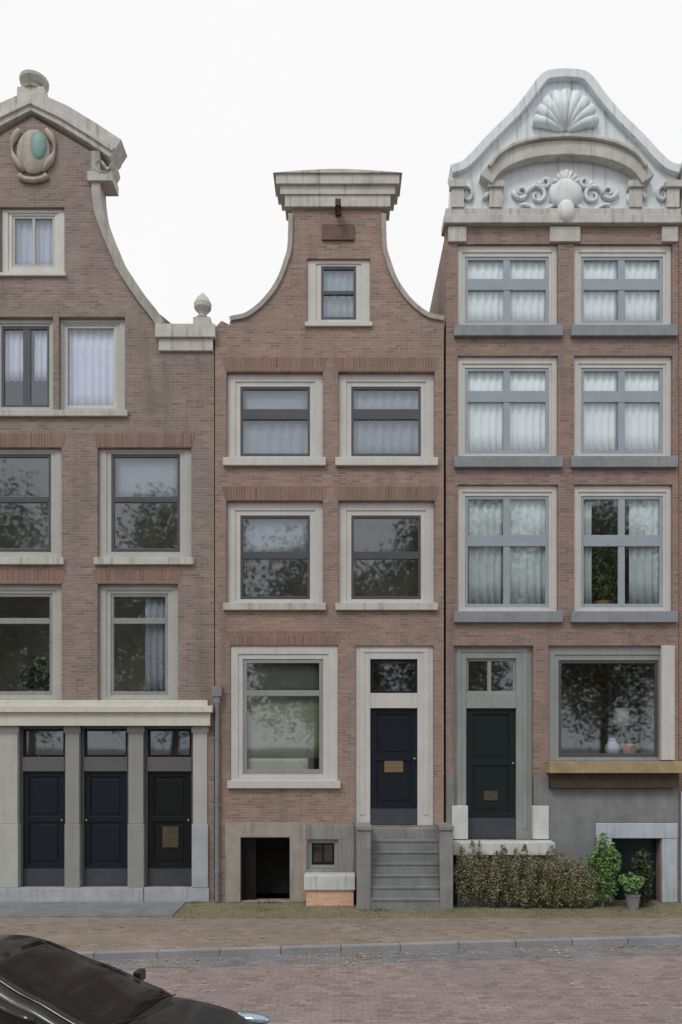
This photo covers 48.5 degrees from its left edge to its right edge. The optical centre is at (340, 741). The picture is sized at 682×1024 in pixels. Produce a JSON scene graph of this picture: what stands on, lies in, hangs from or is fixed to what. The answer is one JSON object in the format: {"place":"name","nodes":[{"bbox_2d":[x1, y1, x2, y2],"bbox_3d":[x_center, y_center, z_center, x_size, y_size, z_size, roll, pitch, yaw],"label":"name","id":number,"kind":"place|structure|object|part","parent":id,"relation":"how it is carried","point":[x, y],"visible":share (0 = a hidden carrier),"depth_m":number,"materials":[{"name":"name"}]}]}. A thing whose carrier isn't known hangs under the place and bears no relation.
{"place":"outdoors","nodes":[
{"label":"outdoors","id":0,"kind":"place"},
{"bbox_2d":[0,902,185,916],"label":"front pavement","id":1,"kind":"structure","parent":0,"point":[89,909],"depth_m":16.13,"materials":[{"name":"grey stone"}]},
{"bbox_2d":[256,893,289,898],"bbox_3d":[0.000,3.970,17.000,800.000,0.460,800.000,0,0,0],"label":"ground","id":2,"kind":"structure","parent":0,"point":[272,895],"depth_m":18.38,"materials":[{"name":"black"}]},
{"bbox_2d":[0,902,681,951],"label":"sidewalk","id":3,"kind":"structure","parent":0,"point":[79,934],"depth_m":14.45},
{"bbox_2d":[0,69,221,901],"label":"canal house","id":4,"kind":"structure","parent":3,"relation":"on","point":[109,766],"depth_m":17.00,"materials":[{"name":"brown brick"}]},
{"bbox_2d":[0,319,54,416],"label":"window","id":5,"kind":"structure","parent":4,"relation":"in","point":[15,346],"depth_m":17.13,"materials":[{"name":"grey paint"}]},
{"bbox_2d":[0,585,61,699],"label":"window","id":6,"kind":"structure","parent":4,"relation":"in","point":[54,592],"depth_m":17.12,"materials":[{"name":"grey paint"}]},
{"bbox_2d":[0,449,63,564],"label":"window","id":7,"kind":"structure","parent":4,"relation":"in","point":[52,555],"depth_m":17.09,"materials":[{"name":"grey paint"}]},
{"bbox_2d":[0,209,65,276],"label":"window","id":8,"kind":"structure","parent":4,"relation":"in","point":[32,239],"depth_m":17.11,"materials":[{"name":"white paint"}]},
{"bbox_2d":[19,654,49,690],"bbox_3d":[-7.014,-1.488,17.632,0.980,1.119,0.606,0,0,0],"label":"houseplant","id":9,"kind":"object","parent":4,"relation":"in","point":[35,676],"visible":0.87,"depth_m":17.47,"materials":[{"name":"plant"}]},
{"bbox_2d":[23,772,64,884],"bbox_3d":[-6.718,1.962,17.134,0.951,2.574,0.132,0,0,0],"label":"door","id":10,"kind":"structure","parent":4,"relation":"in","point":[44,792],"depth_m":17.16,"materials":[{"name":"blue paint"}]},
{"bbox_2d":[55,319,127,416],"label":"window","id":11,"kind":"structure","parent":4,"relation":"in","point":[96,358],"depth_m":17.23,"materials":[{"name":"grey paint"}]},
{"bbox_2d":[85,772,127,884],"bbox_3d":[-5.319,1.962,17.134,0.983,2.574,0.132,0,0,0],"label":"door","id":12,"kind":"structure","parent":4,"relation":"in","point":[106,793],"depth_m":17.16,"materials":[{"name":"blue paint"}]},
{"bbox_2d":[99,585,177,699],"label":"window","id":13,"kind":"structure","parent":4,"relation":"in","point":[160,620],"depth_m":17.12,"materials":[{"name":"grey paint"}]},
{"bbox_2d":[94,449,193,564],"bbox_3d":[-4.415,-5.292,17.087,2.234,2.635,0.334,0,0,0],"label":"window","id":14,"kind":"structure","parent":4,"relation":"in","point":[137,480],"depth_m":17.10,"materials":[{"name":"grey paint"}]},
{"bbox_2d":[148,772,191,884],"bbox_3d":[-3.878,1.962,17.134,0.994,2.574,0.132,0,0,0],"label":"door","id":15,"kind":"structure","parent":4,"relation":"in","point":[169,793],"depth_m":17.15,"materials":[{"name":"black paint"}]},
{"bbox_2d":[32,920,680,995],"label":"fallen leaves","id":16,"kind":"object","parent":3,"relation":"on","point":[612,949],"visible":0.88,"depth_m":13.07,"materials":[{"name":"brown plant"}]},
{"bbox_2d":[172,902,681,917],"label":"stoop strip","id":17,"kind":"object","parent":3,"relation":"on","point":[212,910],"visible":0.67,"depth_m":16.05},
{"bbox_2d":[304,872,354,905],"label":"bench block","id":18,"kind":"structure","parent":17,"relation":"on","point":[329,888],"depth_m":16.58,"materials":[{"name":"stone"}]},
{"bbox_2d":[215,169,453,908],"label":"canal house","id":19,"kind":"structure","parent":17,"relation":"on","point":[329,512],"depth_m":17.00,"materials":[{"name":"red brick"}]},
{"bbox_2d":[242,838,255,898],"bbox_3d":[-2.088,2.871,17.221,0.303,1.415,0.058,0,0,0],"label":"cellar door","id":20,"kind":"structure","parent":19,"relation":"in","point":[248,844],"depth_m":17.20,"materials":[{"name":"blue paint"}]},
{"bbox_2d":[223,374,325,466],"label":"window","id":21,"kind":"structure","parent":19,"relation":"in","point":[249,396],"depth_m":17.13,"materials":[{"name":"white paint"}]},
{"bbox_2d":[223,502,325,610],"bbox_3d":[-1.489,-4.185,17.092,2.298,2.464,0.364,0,0,0],"label":"window","id":22,"kind":"structure","parent":19,"relation":"in","point":[255,530],"depth_m":17.12,"materials":[{"name":"white paint"}]},
{"bbox_2d":[227,646,340,787],"bbox_3d":[-1.277,-0.563,17.057,2.532,3.198,0.294,0,0,0],"label":"window","id":23,"kind":"structure","parent":19,"relation":"in","point":[284,699],"depth_m":17.07,"materials":[{"name":"beige glass"}]},
{"bbox_2d":[308,840,337,868],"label":"window","id":24,"kind":"structure","parent":19,"relation":"in","point":[311,864],"depth_m":17.05,"materials":[{"name":"grey paint"}]},
{"bbox_2d":[305,260,371,326],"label":"window","id":25,"kind":"structure","parent":19,"relation":"in","point":[338,291],"depth_m":17.07,"materials":[{"name":"white paint"}]},
{"bbox_2d":[335,374,437,466],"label":"window","id":26,"kind":"structure","parent":19,"relation":"in","point":[385,420],"depth_m":17.13,"materials":[{"name":"white paint"}]},
{"bbox_2d":[335,502,437,610],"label":"window","id":27,"kind":"structure","parent":19,"relation":"in","point":[349,511],"depth_m":17.10,"materials":[{"name":"white paint"}]},
{"bbox_2d":[370,709,416,824],"bbox_3d":[1.191,0.557,17.084,1.057,2.617,0.132,0,0,0],"label":"door","id":28,"kind":"structure","parent":19,"relation":"in","point":[393,732],"depth_m":17.11,"materials":[{"name":"blue paint"}]},
{"bbox_2d":[175,899,681,919],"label":"weeds","id":29,"kind":"object","parent":17,"relation":"on","point":[376,909],"visible":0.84,"depth_m":16.16,"materials":[{"name":"green plant"}]},
{"bbox_2d":[453,840,598,908],"bbox_3d":[3.984,2.861,16.405,3.178,1.481,0.610,0,0,0],"label":"hedge","id":30,"kind":"object","parent":17,"relation":"on","point":[492,882],"visible":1,"depth_m":16.33,"materials":[{"name":"green plant"}]},
{"bbox_2d":[585,833,621,907],"bbox_3d":[5.719,2.793,16.482,0.690,1.657,0.595,0,0,-41],"label":"shrub","id":31,"kind":"object","parent":17,"relation":"on","point":[605,859],"visible":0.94,"depth_m":16.44,"materials":[{"name":"green plant"}]},
{"bbox_2d":[618,871,644,909],"bbox_3d":[6.220,3.201,16.292,0.542,0.786,0.602,0,0,0],"label":"potted plant","id":32,"kind":"object","parent":17,"relation":"on","point":[631,883],"visible":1,"depth_m":16.17,"materials":[{"name":"green plant"}]},
{"bbox_2d":[630,849,655,906],"bbox_3d":[6.574,2.962,16.485,0.576,1.319,0.483,0,0,0],"label":"shrub","id":33,"kind":"object","parent":17,"relation":"on","point":[642,859],"visible":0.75,"depth_m":16.44,"materials":[{"name":"green plant"}]},
{"bbox_2d":[429,68,681,904],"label":"canal house","id":34,"kind":"structure","parent":3,"relation":"on","point":[554,301],"depth_m":17.06,"materials":[{"name":"red brick"}]},
{"bbox_2d":[466,709,514,837],"bbox_3d":[3.394,0.717,17.134,1.121,2.936,0.132,0,0,0],"label":"door","id":35,"kind":"structure","parent":34,"relation":"in","point":[490,733],"depth_m":17.16,"materials":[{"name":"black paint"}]},
{"bbox_2d":[454,246,562,337],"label":"window","id":36,"kind":"structure","parent":34,"relation":"in","point":[504,291],"depth_m":17.10,"materials":[{"name":"white paint"}]},
{"bbox_2d":[454,357,562,467],"bbox_3d":[3.745,-7.409,17.071,2.426,2.528,0.343,0,0,0],"label":"window","id":37,"kind":"structure","parent":34,"relation":"in","point":[507,406],"depth_m":17.10,"materials":[{"name":"white paint"}]},
{"bbox_2d":[454,486,562,622],"bbox_3d":[3.745,-4.228,17.072,2.426,3.103,0.344,0,0,0],"label":"window","id":38,"kind":"structure","parent":34,"relation":"in","point":[507,535],"depth_m":17.10,"materials":[{"name":"white paint"}]},
{"bbox_2d":[592,531,617,603],"bbox_3d":[6.139,-3.918,17.583,0.886,1.997,0.474,0,0,0],"label":"houseplant","id":39,"kind":"object","parent":34,"relation":"in","point":[604,567],"visible":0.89,"depth_m":17.48,"materials":[{"name":"plant"}]},
{"bbox_2d":[548,646,670,760],"bbox_3d":[6.053,-0.868,17.135,2.780,2.588,0.130,0,0,0],"label":"window","id":40,"kind":"structure","parent":34,"relation":"in","point":[557,655],"depth_m":17.09,"materials":[{"name":"grey paint"}]},
{"bbox_2d":[605,738,619,752],"bbox_3d":[6.255,0.130,17.450,0.340,0.430,0.340,0,0,0],"label":"vase","id":41,"kind":"object","parent":34,"relation":"on","point":[612,746],"visible":0.78,"depth_m":17.34,"materials":[{"name":"white ceramic"}]},
{"bbox_2d":[611,708,630,752],"bbox_3d":[6.638,-0.205,17.950,0.440,1.200,0.440,0,0,0],"label":"table lamp","id":42,"kind":"object","parent":34,"relation":"in","point":[620,717],"visible":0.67,"depth_m":17.81,"materials":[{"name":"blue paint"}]},
{"bbox_2d":[570,246,677,337],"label":"window","id":43,"kind":"structure","parent":34,"relation":"in","point":[643,283],"depth_m":17.10,"materials":[{"name":"white paint"}]},
{"bbox_2d":[570,357,677,467],"bbox_3d":[6.340,-7.409,17.072,2.383,2.528,0.344,0,0,0],"label":"window","id":44,"kind":"structure","parent":34,"relation":"in","point":[643,395],"depth_m":17.10,"materials":[{"name":"white paint"}]},
{"bbox_2d":[570,486,677,622],"bbox_3d":[6.340,-4.228,17.072,2.383,3.103,0.344,0,0,0],"label":"window","id":45,"kind":"structure","parent":34,"relation":"in","point":[648,541],"depth_m":17.10,"materials":[{"name":"white paint"}]},
{"bbox_2d":[621,743,636,752],"bbox_3d":[6.638,0.190,17.450,0.360,0.310,0.360,0,0,0],"label":"flower pot","id":46,"kind":"object","parent":34,"relation":"on","point":[628,747],"visible":0.91,"depth_m":17.33,"materials":[{"name":"ceramic"}]},
{"bbox_2d":[611,838,655,898],"bbox_3d":[6.617,2.871,17.220,1.085,1.415,0.060,0,0,0],"label":"cellar door","id":47,"kind":"structure","parent":34,"relation":"in","point":[627,847],"depth_m":17.19,"materials":[{"name":"black paint"}]},
{"bbox_2d":[677,163,681,901],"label":"canal house","id":48,"kind":"structure","parent":3,"relation":"on","point":[679,176],"depth_m":17.00,"materials":[{"name":"orange brick"}]},
{"bbox_2d":[0,0,681,325],"label":"sky","id":49,"kind":"structure","parent":0,"point":[205,100],"materials":[{"name":"white"}]},
{"bbox_2d":[120,954,681,1023],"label":"road","id":50,"kind":"structure","parent":0,"point":[496,991],"depth_m":11.28,"materials":[{"name":"brown brick"}]},
{"bbox_2d":[0,934,270,1023],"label":"parked car","id":51,"kind":"object","parent":50,"relation":"on","point":[42,981],"visible":1,"depth_m":7.85,"materials":[{"name":"black paint"}]},
{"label":"side window","id":52,"kind":"part","parent":51,"relation":"part of","materials":[{"name":"black glass"}]},
{"bbox_2d":[76,935,681,959],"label":"kerb","id":53,"kind":"structure","parent":50,"relation":"on","point":[296,949],"depth_m":13.37,"materials":[{"name":"stone"}]},
{"bbox_2d":[96,943,681,968],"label":"gutter","id":54,"kind":"object","parent":50,"relation":"on","point":[441,955],"visible":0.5,"depth_m":13.05,"materials":[{"name":"grey stone"}]}
]}

